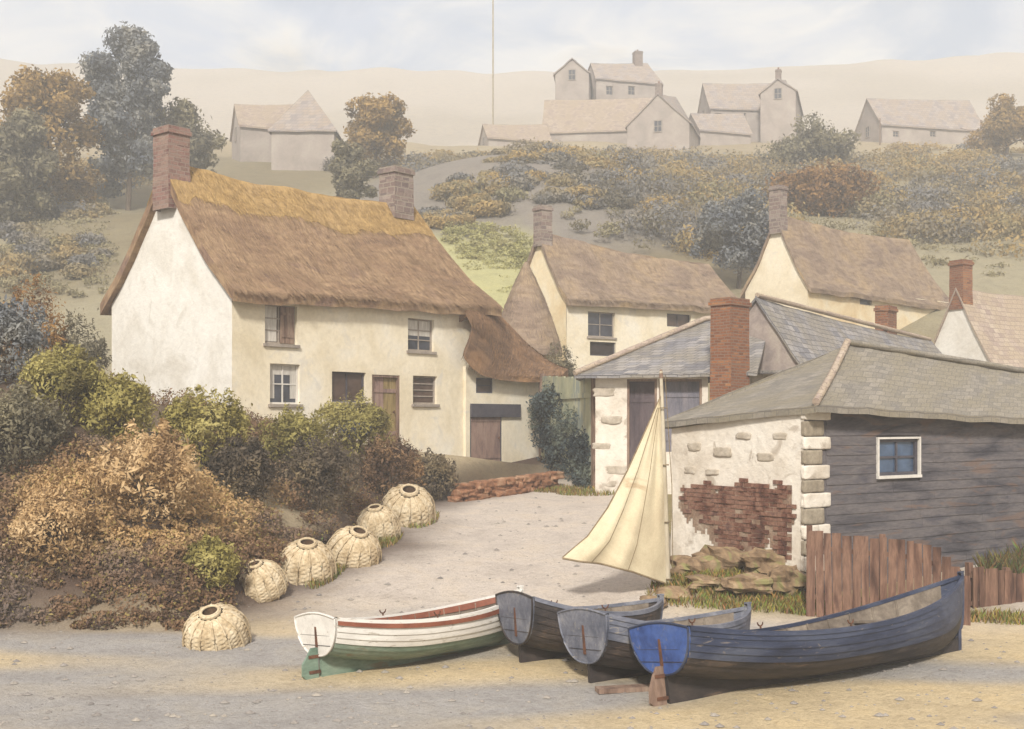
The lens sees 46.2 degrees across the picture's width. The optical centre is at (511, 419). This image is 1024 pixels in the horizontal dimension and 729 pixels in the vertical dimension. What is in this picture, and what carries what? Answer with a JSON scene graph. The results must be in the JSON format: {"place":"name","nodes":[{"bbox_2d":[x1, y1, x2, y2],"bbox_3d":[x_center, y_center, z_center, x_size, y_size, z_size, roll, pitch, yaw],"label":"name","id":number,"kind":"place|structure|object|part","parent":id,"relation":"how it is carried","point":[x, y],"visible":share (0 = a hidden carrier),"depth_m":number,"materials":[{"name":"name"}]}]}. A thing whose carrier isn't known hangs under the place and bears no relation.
{"place":"outdoors","nodes":[
{"label":"outdoors","id":0,"kind":"place"},
{"bbox_2d":[0,52,1023,728],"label":"ground","id":1,"kind":"structure","parent":0,"point":[446,110],"depth_m":22.73,"materials":[{"name":"beige sand"}]},
{"bbox_2d":[0,294,54,387],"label":"bush","id":2,"kind":"object","parent":1,"relation":"on","point":[16,329],"visible":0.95,"depth_m":25.22,"materials":[{"name":"blue plant"}]},
{"bbox_2d":[0,105,60,223],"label":"tree","id":3,"kind":"object","parent":1,"relation":"on","point":[21,156],"visible":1,"depth_m":83.58,"materials":[{"name":"grey plant"}]},
{"bbox_2d":[1,271,71,373],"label":"bush","id":4,"kind":"object","parent":1,"relation":"on","point":[58,337],"visible":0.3,"depth_m":33.37,"materials":[{"name":"orange plant"}]},
{"bbox_2d":[0,379,74,475],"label":"bush","id":5,"kind":"object","parent":1,"relation":"on","point":[20,416],"visible":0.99,"depth_m":22.93,"materials":[{"name":"grey plant"}]},
{"bbox_2d":[0,64,109,215],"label":"tree","id":6,"kind":"object","parent":1,"relation":"on","point":[57,97],"visible":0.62,"depth_m":87.60,"materials":[{"name":"orange plant"}]},
{"bbox_2d":[2,480,107,567],"bbox_3d":[-8.090,1.893,21.176,1.694,1.661,1.499,0,0,-33],"label":"bush","id":7,"kind":"object","parent":1,"relation":"on","point":[73,512],"visible":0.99,"depth_m":20.89,"materials":[{"name":"brown plant"}]},
{"bbox_2d":[4,342,109,424],"bbox_3d":[-9.210,-0.682,24.512,1.991,1.934,2.004,0,0,0],"label":"bush","id":8,"kind":"object","parent":1,"relation":"on","point":[70,376],"visible":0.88,"depth_m":24.19,"materials":[{"name":"green plant"}]},
{"bbox_2d":[51,307,111,376],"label":"bush","id":9,"kind":"object","parent":1,"relation":"on","point":[97,349],"visible":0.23,"depth_m":33.83,"materials":[{"name":"grey plant"}]},
{"bbox_2d":[72,367,158,443],"bbox_3d":[-7.983,-0.219,24.416,1.752,1.724,1.752,0,0,0],"label":"bush","id":10,"kind":"object","parent":1,"relation":"on","point":[121,401],"visible":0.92,"depth_m":24.09,"materials":[{"name":"green plant"}]},
{"bbox_2d":[75,21,175,210],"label":"tree","id":11,"kind":"object","parent":1,"relation":"on","point":[129,152],"visible":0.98,"depth_m":90.86,"materials":[{"name":"green plant"}]},
{"bbox_2d":[82,418,207,528],"bbox_3d":[-6.649,1.045,21.934,2.149,2.192,2.061,0,0,27],"label":"bush","id":12,"kind":"object","parent":1,"relation":"on","point":[158,454],"visible":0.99,"depth_m":21.61,"materials":[{"name":"brown plant"}]},
{"bbox_2d":[152,97,227,172],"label":"tree","id":13,"kind":"object","parent":1,"relation":"on","point":[202,143],"visible":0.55,"depth_m":93.87,"materials":[{"name":"grey plant"}]},
{"bbox_2d":[156,384,254,473],"bbox_3d":[-6.508,0.320,25.436,2.037,2.169,1.952,0,0,0],"label":"bush","id":14,"kind":"object","parent":1,"relation":"on","point":[231,418],"visible":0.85,"depth_m":25.11,"materials":[{"name":"green plant"}]},
{"bbox_2d":[181,532,245,590],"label":"bush","id":15,"kind":"object","parent":1,"relation":"on","point":[217,554],"visible":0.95,"depth_m":21.18,"materials":[{"name":"green plant"}]},
{"bbox_2d":[182,602,251,650],"bbox_3d":[-4.718,3.339,19.066,1.096,0.790,1.073,-7,28,0],"label":"lobster pot","id":16,"kind":"object","parent":1,"relation":"on","point":[216,627],"visible":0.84,"depth_m":18.78,"materials":[{"name":"beige wicker"}]},
{"bbox_2d":[0,354,456,630],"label":"undergrowth","id":17,"kind":"object","parent":1,"relation":"on","point":[251,548],"visible":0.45,"depth_m":21.76,"materials":[{"name":"brown plant"}]},
{"bbox_2d":[201,433,279,503],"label":"bush","id":18,"kind":"object","parent":1,"relation":"on","point":[259,470],"visible":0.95,"depth_m":24.79,"materials":[{"name":"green plant"}]},
{"bbox_2d":[230,104,292,161],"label":"pale barn","id":19,"kind":"structure","parent":1,"relation":"on","point":[250,136],"depth_m":120.01,"materials":[{"name":"beige paint"}]},
{"bbox_2d":[234,127,236,142],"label":"window","id":20,"kind":"structure","parent":19,"relation":"in","point":[235,130],"depth_m":121.96,"materials":[{"name":"grey paint"}]},
{"bbox_2d":[239,559,287,602],"bbox_3d":[-4.683,2.964,22.260,0.968,0.722,0.972,-14,20,0],"label":"lobster pot","id":21,"kind":"object","parent":1,"relation":"on","point":[267,582],"visible":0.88,"depth_m":21.95,"materials":[{"name":"beige wicker"}]},
{"bbox_2d":[252,401,333,467],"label":"bush","id":22,"kind":"object","parent":1,"relation":"on","point":[291,425],"visible":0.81,"depth_m":28.40,"materials":[{"name":"green plant"}]},
{"bbox_2d":[268,90,341,170],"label":"pyramid roofed house","id":23,"kind":"structure","parent":1,"relation":"on","point":[303,132],"depth_m":115.00,"materials":[{"name":"white paint"}]},
{"bbox_2d":[279,537,336,585],"bbox_3d":[-4.052,2.820,23.661,1.193,0.974,1.184,6,22,0],"label":"lobster pot","id":24,"kind":"object","parent":1,"relation":"on","point":[307,558],"visible":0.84,"depth_m":23.28,"materials":[{"name":"beige wicker"}]},
{"bbox_2d":[272,433,374,517],"bbox_3d":[-4.454,1.325,27.427,2.605,2.108,2.326,0,0,0],"label":"bush","id":25,"kind":"object","parent":1,"relation":"on","point":[303,465],"visible":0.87,"depth_m":27.08,"materials":[{"name":"green plant"}]},
{"bbox_2d":[100,124,567,461],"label":"thatched cottage","id":26,"kind":"structure","parent":1,"relation":"on","point":[266,300],"depth_m":36.42,"materials":[{"name":"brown paint"}]},
{"bbox_2d":[263,305,299,347],"bbox_3d":[-6.641,-2.685,34.347,0.250,1.205,1.298,0,0,40],"label":"window","id":27,"kind":"structure","parent":26,"relation":"in","point":[279,320],"depth_m":34.39,"materials":[{"name":"brown paint"}]},
{"bbox_2d":[268,364,302,406],"bbox_3d":[-6.549,-0.988,34.458,0.250,1.237,1.232,0,0,40],"label":"window","id":28,"kind":"structure","parent":26,"relation":"in","point":[283,377],"depth_m":34.54,"materials":[{"name":"white paint"}]},
{"bbox_2d":[331,372,368,404],"bbox_3d":[-4.967,-0.953,36.342,0.250,0.998,1.517,0,0,40],"label":"window","id":29,"kind":"structure","parent":26,"relation":"in","point":[344,383],"depth_m":36.39,"materials":[{"name":"wood"}]},
{"bbox_2d":[372,374,399,444],"bbox_3d":[-4.012,-0.297,37.558,0.170,2.218,1.209,0,0,40],"label":"door","id":30,"kind":"structure","parent":26,"relation":"in","point":[385,388],"depth_m":37.77,"materials":[{"name":"brown paint"}]},
{"bbox_2d":[406,318,436,354],"bbox_3d":[-2.971,-2.695,38.720,0.250,1.121,1.336,0,0,40],"label":"window","id":31,"kind":"structure","parent":26,"relation":"in","point":[419,330],"depth_m":38.81,"materials":[{"name":"white glass"}]},
{"bbox_2d":[411,376,439,406],"bbox_3d":[-2.853,-0.925,38.860,0.250,0.996,1.252,0,0,40],"label":"window","id":32,"kind":"structure","parent":26,"relation":"in","point":[423,386],"depth_m":38.95,"materials":[{"name":"grey paint"}]},
{"bbox_2d":[476,378,491,392],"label":"window","id":33,"kind":"structure","parent":26,"relation":"in","point":[483,385],"depth_m":40.90,"materials":[{"name":"glass"}]},
{"bbox_2d":[470,404,520,460],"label":"door","id":34,"kind":"structure","parent":26,"relation":"in","point":[485,419],"depth_m":41.04,"materials":[{"name":"brown paint"}]},
{"bbox_2d":[310,387,393,463],"bbox_3d":[-4.378,0.246,32.587,2.423,2.306,2.393,0,0,43],"label":"flowering bush","id":35,"kind":"object","parent":1,"relation":"on","point":[368,419],"visible":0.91,"depth_m":32.09,"materials":[{"name":"green plant"}]},
{"bbox_2d":[326,525,381,567],"bbox_3d":[-3.285,2.696,25.057,1.193,0.958,1.198,17,24,0],"label":"lobster pot","id":36,"kind":"object","parent":1,"relation":"on","point":[357,546],"visible":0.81,"depth_m":24.69,"materials":[{"name":"beige wicker"}]},
{"bbox_2d":[328,138,380,199],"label":"tree","id":37,"kind":"object","parent":1,"relation":"on","point":[349,176],"visible":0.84,"depth_m":83.31,"materials":[{"name":"green plant"}]},
{"bbox_2d":[355,504,400,538],"bbox_3d":[-3.161,2.452,28.131,1.071,0.947,1.087,-6,20,0],"label":"lobster pot","id":38,"kind":"object","parent":1,"relation":"on","point":[378,520],"visible":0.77,"depth_m":27.80,"materials":[{"name":"beige wicker"}]},
{"bbox_2d":[343,91,417,178],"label":"tree","id":39,"kind":"object","parent":1,"relation":"on","point":[378,124],"visible":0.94,"depth_m":103.63,"materials":[{"name":"orange plant"}]},
{"bbox_2d":[353,433,426,495],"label":"bush","id":40,"kind":"object","parent":1,"relation":"on","point":[397,462],"visible":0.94,"depth_m":31.75,"materials":[{"name":"brown plant"}]},
{"bbox_2d":[380,483,435,526],"bbox_3d":[-2.627,2.232,30.298,1.483,1.248,1.456,7,33,0],"label":"lobster pot","id":41,"kind":"object","parent":1,"relation":"on","point":[407,503],"visible":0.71,"depth_m":29.85,"materials":[{"name":"beige wicker"}]},
{"bbox_2d":[294,585,523,679],"bbox_3d":[-1.359,3.164,17.961,4.153,1.002,1.460,0,-6,-41],"label":"rowing boat","id":42,"kind":"object","parent":1,"relation":"on","point":[336,645],"visible":0.84,"depth_m":17.09,"materials":[{"name":"white paint"}]},
{"bbox_2d":[408,448,463,501],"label":"bush","id":43,"kind":"object","parent":1,"relation":"on","point":[438,472],"visible":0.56,"depth_m":34.43,"materials":[{"name":"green plant"}]},
{"bbox_2d":[440,221,532,292],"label":"field grass","id":44,"kind":"structure","parent":1,"relation":"on","point":[501,246],"depth_m":78.12,"materials":[{"name":"green plant"}]},
{"bbox_2d":[492,0,493,123],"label":"tall pole","id":45,"kind":"object","parent":1,"relation":"on","point":[492,61],"visible":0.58,"depth_m":145.93,"materials":[{"name":"wood"}]},
{"bbox_2d":[447,471,564,501],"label":"stone wall","id":46,"kind":"structure","parent":1,"relation":"on","point":[489,488],"depth_m":35.54,"materials":[{"name":"brown stone"}]},
{"bbox_2d":[0,137,1023,282],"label":"hillside scrub","id":47,"kind":"object","parent":1,"relation":"on","point":[941,212],"visible":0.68,"depth_m":88.08,"materials":[{"name":"green plant"}]},
{"bbox_2d":[0,161,1023,297],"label":"hillside grass","id":48,"kind":"structure","parent":1,"relation":"on","point":[13,281],"depth_m":78.49,"materials":[{"name":"green plant"}]},
{"bbox_2d":[0,497,1023,728],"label":"pebbles","id":49,"kind":"object","parent":1,"relation":"on","point":[259,700],"visible":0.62,"depth_m":15.57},
{"bbox_2d":[478,124,552,146],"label":"barn","id":50,"kind":"structure","parent":1,"relation":"on","point":[496,135],"depth_m":141.64,"materials":[{"name":"grey tile"}]},
{"bbox_2d":[501,262,561,359],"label":"roof","id":51,"kind":"structure","parent":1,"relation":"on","point":[527,316],"depth_m":49.16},
{"bbox_2d":[542,341,577,376],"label":"bush","id":52,"kind":"object","parent":1,"relation":"on","point":[568,365],"visible":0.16,"depth_m":46.79,"materials":[{"name":"plant"}]},
{"bbox_2d":[539,373,594,487],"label":"tall gate","id":53,"kind":"structure","parent":1,"relation":"on","point":[578,395],"depth_m":38.58,"materials":[{"name":"green paint"}]},
{"bbox_2d":[526,380,590,487],"bbox_3d":[1.643,0.689,39.864,1.127,4.125,5.868,0,0,-15],"label":"ivy","id":54,"kind":"object","parent":53,"relation":"attached to","point":[540,403],"visible":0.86,"depth_m":39.56,"materials":[{"name":"green plant"}]},
{"bbox_2d":[553,58,592,99],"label":"gabled wing","id":55,"kind":"structure","parent":1,"relation":"on","point":[572,79],"depth_m":149.99,"materials":[{"name":"beige paint"}]},
{"bbox_2d":[568,69,575,80],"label":"window","id":56,"kind":"structure","parent":55,"relation":"in","point":[571,72],"depth_m":149.94,"materials":[{"name":"grey glass"}]},
{"bbox_2d":[495,590,663,662],"bbox_3d":[1.218,3.095,18.376,2.681,1.134,1.612,0,-5,-27],"label":"tarred boat","id":57,"kind":"object","parent":1,"relation":"on","point":[529,624],"visible":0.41,"depth_m":17.75,"materials":[{"name":"grey paint"}]},
{"bbox_2d":[542,98,651,143],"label":"farm cottage","id":58,"kind":"structure","parent":1,"relation":"on","point":[603,120],"depth_m":144.32,"materials":[{"name":"grey tile"}]},
{"bbox_2d":[562,369,672,584],"bbox_3d":[1.998,1.204,21.950,2.200,4.299,0.439,0,0,-22],"label":"sail","id":59,"kind":"object","parent":1,"relation":"on","point":[629,532],"visible":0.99,"depth_m":22.07,"materials":[{"name":"beige fabric"}]},
{"bbox_2d":[504,205,737,372],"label":"white cottage","id":60,"kind":"structure","parent":1,"relation":"on","point":[602,302],"depth_m":54.33,"materials":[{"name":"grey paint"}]},
{"bbox_2d":[587,311,616,339],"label":"window","id":61,"kind":"structure","parent":60,"relation":"in","point":[600,324],"depth_m":53.49,"materials":[{"name":"grey glass"}]},
{"bbox_2d":[590,342,614,355],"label":"window","id":62,"kind":"structure","parent":60,"relation":"in","point":[596,348],"depth_m":53.53,"materials":[{"name":"glass"}]},
{"bbox_2d":[667,313,689,326],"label":"window","id":63,"kind":"structure","parent":60,"relation":"in","point":[673,320],"depth_m":56.17,"materials":[{"name":"glass"}]},
{"bbox_2d":[595,683,649,693],"bbox_3d":[1.537,3.558,15.900,0.871,0.060,0.204,0,0,-13],"label":"plank","id":64,"kind":"object","parent":1,"relation":"on","point":[627,688],"visible":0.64,"depth_m":15.82,"materials":[{"name":"brown wood"}]},
{"bbox_2d":[588,50,663,99],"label":"farmhouse","id":65,"kind":"object","parent":1,"relation":"on","point":[637,77],"visible":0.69,"depth_m":156.26,"materials":[{"name":"grey paint"}]},
{"bbox_2d":[606,86,612,94],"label":"window","id":66,"kind":"structure","parent":65,"relation":"in","point":[609,89],"depth_m":155.19,"materials":[{"name":"grey glass"}]},
{"bbox_2d":[628,86,634,94],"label":"window","id":67,"kind":"structure","parent":65,"relation":"in","point":[631,89],"depth_m":155.99,"materials":[{"name":"grey glass"}]},
{"bbox_2d":[639,595,668,608],"bbox_3d":[2.508,3.253,21.291,0.552,0.270,0.487,0,0,0],"label":"boulder","id":68,"kind":"object","parent":1,"relation":"on","point":[643,597],"visible":0.24,"depth_m":21.29,"materials":[{"name":"beige stone"}]},
{"bbox_2d":[557,602,751,682],"bbox_3d":[2.278,3.110,17.162,3.081,1.094,1.652,0,-6,-31],"label":"grey boat","id":69,"kind":"object","parent":1,"relation":"on","point":[597,643],"visible":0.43,"depth_m":16.40,"materials":[{"name":"paint"}]},
{"bbox_2d":[625,81,700,149],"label":"barn","id":70,"kind":"structure","parent":1,"relation":"on","point":[660,120],"depth_m":138.08,"materials":[{"name":"grey paint"}]},
{"bbox_2d":[654,120,661,132],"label":"window","id":71,"kind":"structure","parent":70,"relation":"in","point":[657,123],"depth_m":137.93,"materials":[{"name":"grey glass"}]},
{"bbox_2d":[303,484,1023,624],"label":"grass","id":72,"kind":"structure","parent":1,"relation":"on","point":[788,604],"depth_m":21.66,"materials":[{"name":"green plant"}]},
{"bbox_2d":[573,297,764,493],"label":"stone store","id":73,"kind":"structure","parent":1,"relation":"on","point":[720,350],"depth_m":35.91,"materials":[{"name":"white stone"}]},
{"bbox_2d":[627,379,656,467],"bbox_3d":[3.900,0.224,35.986,0.891,2.897,0.270,0,0,7],"label":"door","id":74,"kind":"structure","parent":73,"relation":"in","point":[641,393],"depth_m":36.06,"materials":[{"name":"grey wood"}]},
{"bbox_2d":[659,379,701,451],"bbox_3d":[5.027,-0.134,35.830,1.267,2.171,0.230,0,0,7],"label":"door","id":75,"kind":"structure","parent":73,"relation":"in","point":[683,395],"depth_m":35.87,"materials":[{"name":"grey wood"}]},
{"bbox_2d":[655,585,691,601],"bbox_3d":[2.972,3.168,21.880,0.753,0.287,0.682,0,0,0],"label":"boulder","id":76,"kind":"object","parent":1,"relation":"on","point":[670,591],"visible":0.8,"depth_m":21.68,"materials":[{"name":"beige stone"}]},
{"bbox_2d":[670,554,715,573],"bbox_3d":[3.502,2.803,22.989,1.036,0.467,0.685,0,0,-9],"label":"boulder","id":77,"kind":"object","parent":1,"relation":"on","point":[682,563],"visible":0.69,"depth_m":22.78,"materials":[{"name":"beige stone"}]},
{"bbox_2d":[685,574,722,588],"bbox_3d":[3.626,3.010,22.214,0.892,0.283,0.726,0,0,0],"label":"boulder","id":78,"kind":"object","parent":1,"relation":"on","point":[698,580],"visible":0.7,"depth_m":22.02,"materials":[{"name":"beige stone"}]},
{"bbox_2d":[691,544,746,570],"bbox_3d":[4.090,2.669,23.101,1.316,0.549,0.760,0,0,0],"label":"boulder","id":79,"kind":"object","parent":1,"relation":"on","point":[727,558],"visible":0.7,"depth_m":22.82,"materials":[{"name":"brown stone"}]},
{"bbox_2d":[688,113,752,144],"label":"outhouse","id":80,"kind":"structure","parent":1,"relation":"on","point":[724,129],"depth_m":145.37,"materials":[{"name":"grey paint"}]},
{"bbox_2d":[689,185,768,288],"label":"tree","id":81,"kind":"object","parent":1,"relation":"on","point":[720,236],"visible":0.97,"depth_m":69.11,"materials":[{"name":"green plant"}]},
{"bbox_2d":[697,83,770,141],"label":"ridge house","id":82,"kind":"structure","parent":1,"relation":"on","point":[717,98],"depth_m":150.40,"materials":[{"name":"grey paint"}]},
{"bbox_2d":[716,572,773,593],"bbox_3d":[4.260,2.975,21.835,1.104,0.390,0.697,0,0,-18],"label":"boulder","id":83,"kind":"object","parent":1,"relation":"on","point":[760,583],"visible":1,"depth_m":21.59,"materials":[{"name":"beige stone"}]},
{"bbox_2d":[738,547,784,574],"bbox_3d":[4.739,2.705,22.586,1.010,0.608,0.732,0,0,0],"label":"boulder","id":84,"kind":"object","parent":1,"relation":"on","point":[759,560],"visible":0.72,"depth_m":22.34,"materials":[{"name":"brown stone"}]},
{"bbox_2d":[758,67,803,142],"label":"gable end","id":85,"kind":"structure","parent":1,"relation":"on","point":[780,106],"depth_m":146.08,"materials":[{"name":"grey paint"}]},
{"bbox_2d":[774,87,781,99],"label":"window","id":86,"kind":"structure","parent":85,"relation":"in","point":[777,91],"depth_m":145.93,"materials":[{"name":"grey glass"}]},
{"bbox_2d":[767,565,805,595],"bbox_3d":[5.047,2.911,21.981,0.779,0.571,0.632,0,0,0],"label":"boulder","id":87,"kind":"object","parent":1,"relation":"on","point":[787,579],"visible":0.91,"depth_m":21.75,"materials":[{"name":"beige stone"}]},
{"bbox_2d":[628,571,963,706],"bbox_3d":[4.431,3.035,17.013,6.603,1.322,1.772,0,-9,-34],"label":"blue boat","id":88,"kind":"object","parent":1,"relation":"on","point":[688,662],"visible":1,"depth_m":15.85,"materials":[{"name":"paint"}]},
{"bbox_2d":[750,110,861,169],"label":"tree","id":89,"kind":"object","parent":1,"relation":"on","point":[814,141],"visible":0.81,"depth_m":109.91,"materials":[{"name":"green plant"}]},
{"bbox_2d":[760,159,883,218],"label":"tree","id":90,"kind":"object","parent":1,"relation":"on","point":[817,189],"visible":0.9,"depth_m":86.96,"materials":[{"name":"orange plant"}]},
{"bbox_2d":[665,338,1023,593],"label":"shed","id":91,"kind":"object","parent":1,"relation":"on","point":[850,437],"visible":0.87,"depth_m":23.89,"materials":[{"name":"wood"}]},
{"bbox_3d":[7.560,0.736,23.538,1.333,0.806,0.165,0,0,-35],"label":"window","id":92,"kind":"part","parent":91,"relation":"part of","materials":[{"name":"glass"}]},
{"bbox_2d":[740,185,948,329],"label":"cream cottage","id":93,"kind":"structure","parent":1,"relation":"on","point":[853,275],"depth_m":61.42,"materials":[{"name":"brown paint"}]},
{"bbox_2d":[860,298,869,304],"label":"window","id":94,"kind":"structure","parent":93,"relation":"in","point":[862,301],"depth_m":62.00,"materials":[{"name":"grey glass"}]},
{"bbox_2d":[749,293,941,383],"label":"slate shed","id":95,"kind":"structure","parent":1,"relation":"on","point":[791,337],"depth_m":38.25,"materials":[{"name":"stone"}]},
{"bbox_2d":[879,118,880,144],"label":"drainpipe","id":96,"kind":"object","parent":1,"relation":"on","point":[879,131],"visible":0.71,"depth_m":137.97,"materials":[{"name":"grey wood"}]},
{"bbox_2d":[806,525,970,625],"bbox_3d":[6.482,2.777,20.756,2.714,1.845,0.212,0,0,13],"label":"plank fence","id":97,"kind":"object","parent":1,"relation":"on","point":[846,591],"visible":0.66,"depth_m":20.75,"materials":[{"name":"brown wood"}]},
{"bbox_2d":[852,98,983,144],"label":"house","id":98,"kind":"structure","parent":1,"relation":"on","point":[912,121],"depth_m":149.07,"materials":[{"name":"grey paint"}]},
{"bbox_2d":[865,126,869,138],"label":"window","id":99,"kind":"structure","parent":98,"relation":"in","point":[867,129],"depth_m":149.97,"materials":[{"name":"grey paint"}]},
{"bbox_2d":[893,131,898,136],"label":"window","id":100,"kind":"structure","parent":98,"relation":"in","point":[895,133],"depth_m":147.22,"materials":[{"name":"grey glass"}]},
{"bbox_2d":[930,131,935,136],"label":"window","id":101,"kind":"structure","parent":98,"relation":"in","point":[932,133],"depth_m":148.30,"materials":[{"name":"grey glass"}]},
{"bbox_2d":[933,259,1023,367],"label":"gabled house","id":102,"kind":"structure","parent":1,"relation":"on","point":[981,326],"depth_m":49.98,"materials":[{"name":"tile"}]},
{"bbox_2d":[963,93,1023,156],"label":"tree","id":103,"kind":"object","parent":1,"relation":"on","point":[1004,126],"visible":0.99,"depth_m":124.80,"materials":[{"name":"orange plant"}]},
{"bbox_2d":[965,562,1023,608],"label":"plank fence","id":104,"kind":"object","parent":1,"relation":"on","point":[1004,585],"visible":0.73,"depth_m":21.79,"materials":[{"name":"brown wood"}]},
{"bbox_2d":[972,538,1023,580],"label":"weeds","id":105,"kind":"object","parent":1,"relation":"on","point":[1013,561],"visible":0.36,"depth_m":23.71,"materials":[{"name":"green plant"}]},
{"bbox_2d":[0,0,1023,73],"label":"sky","id":106,"kind":"structure","parent":0,"point":[266,35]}
]}

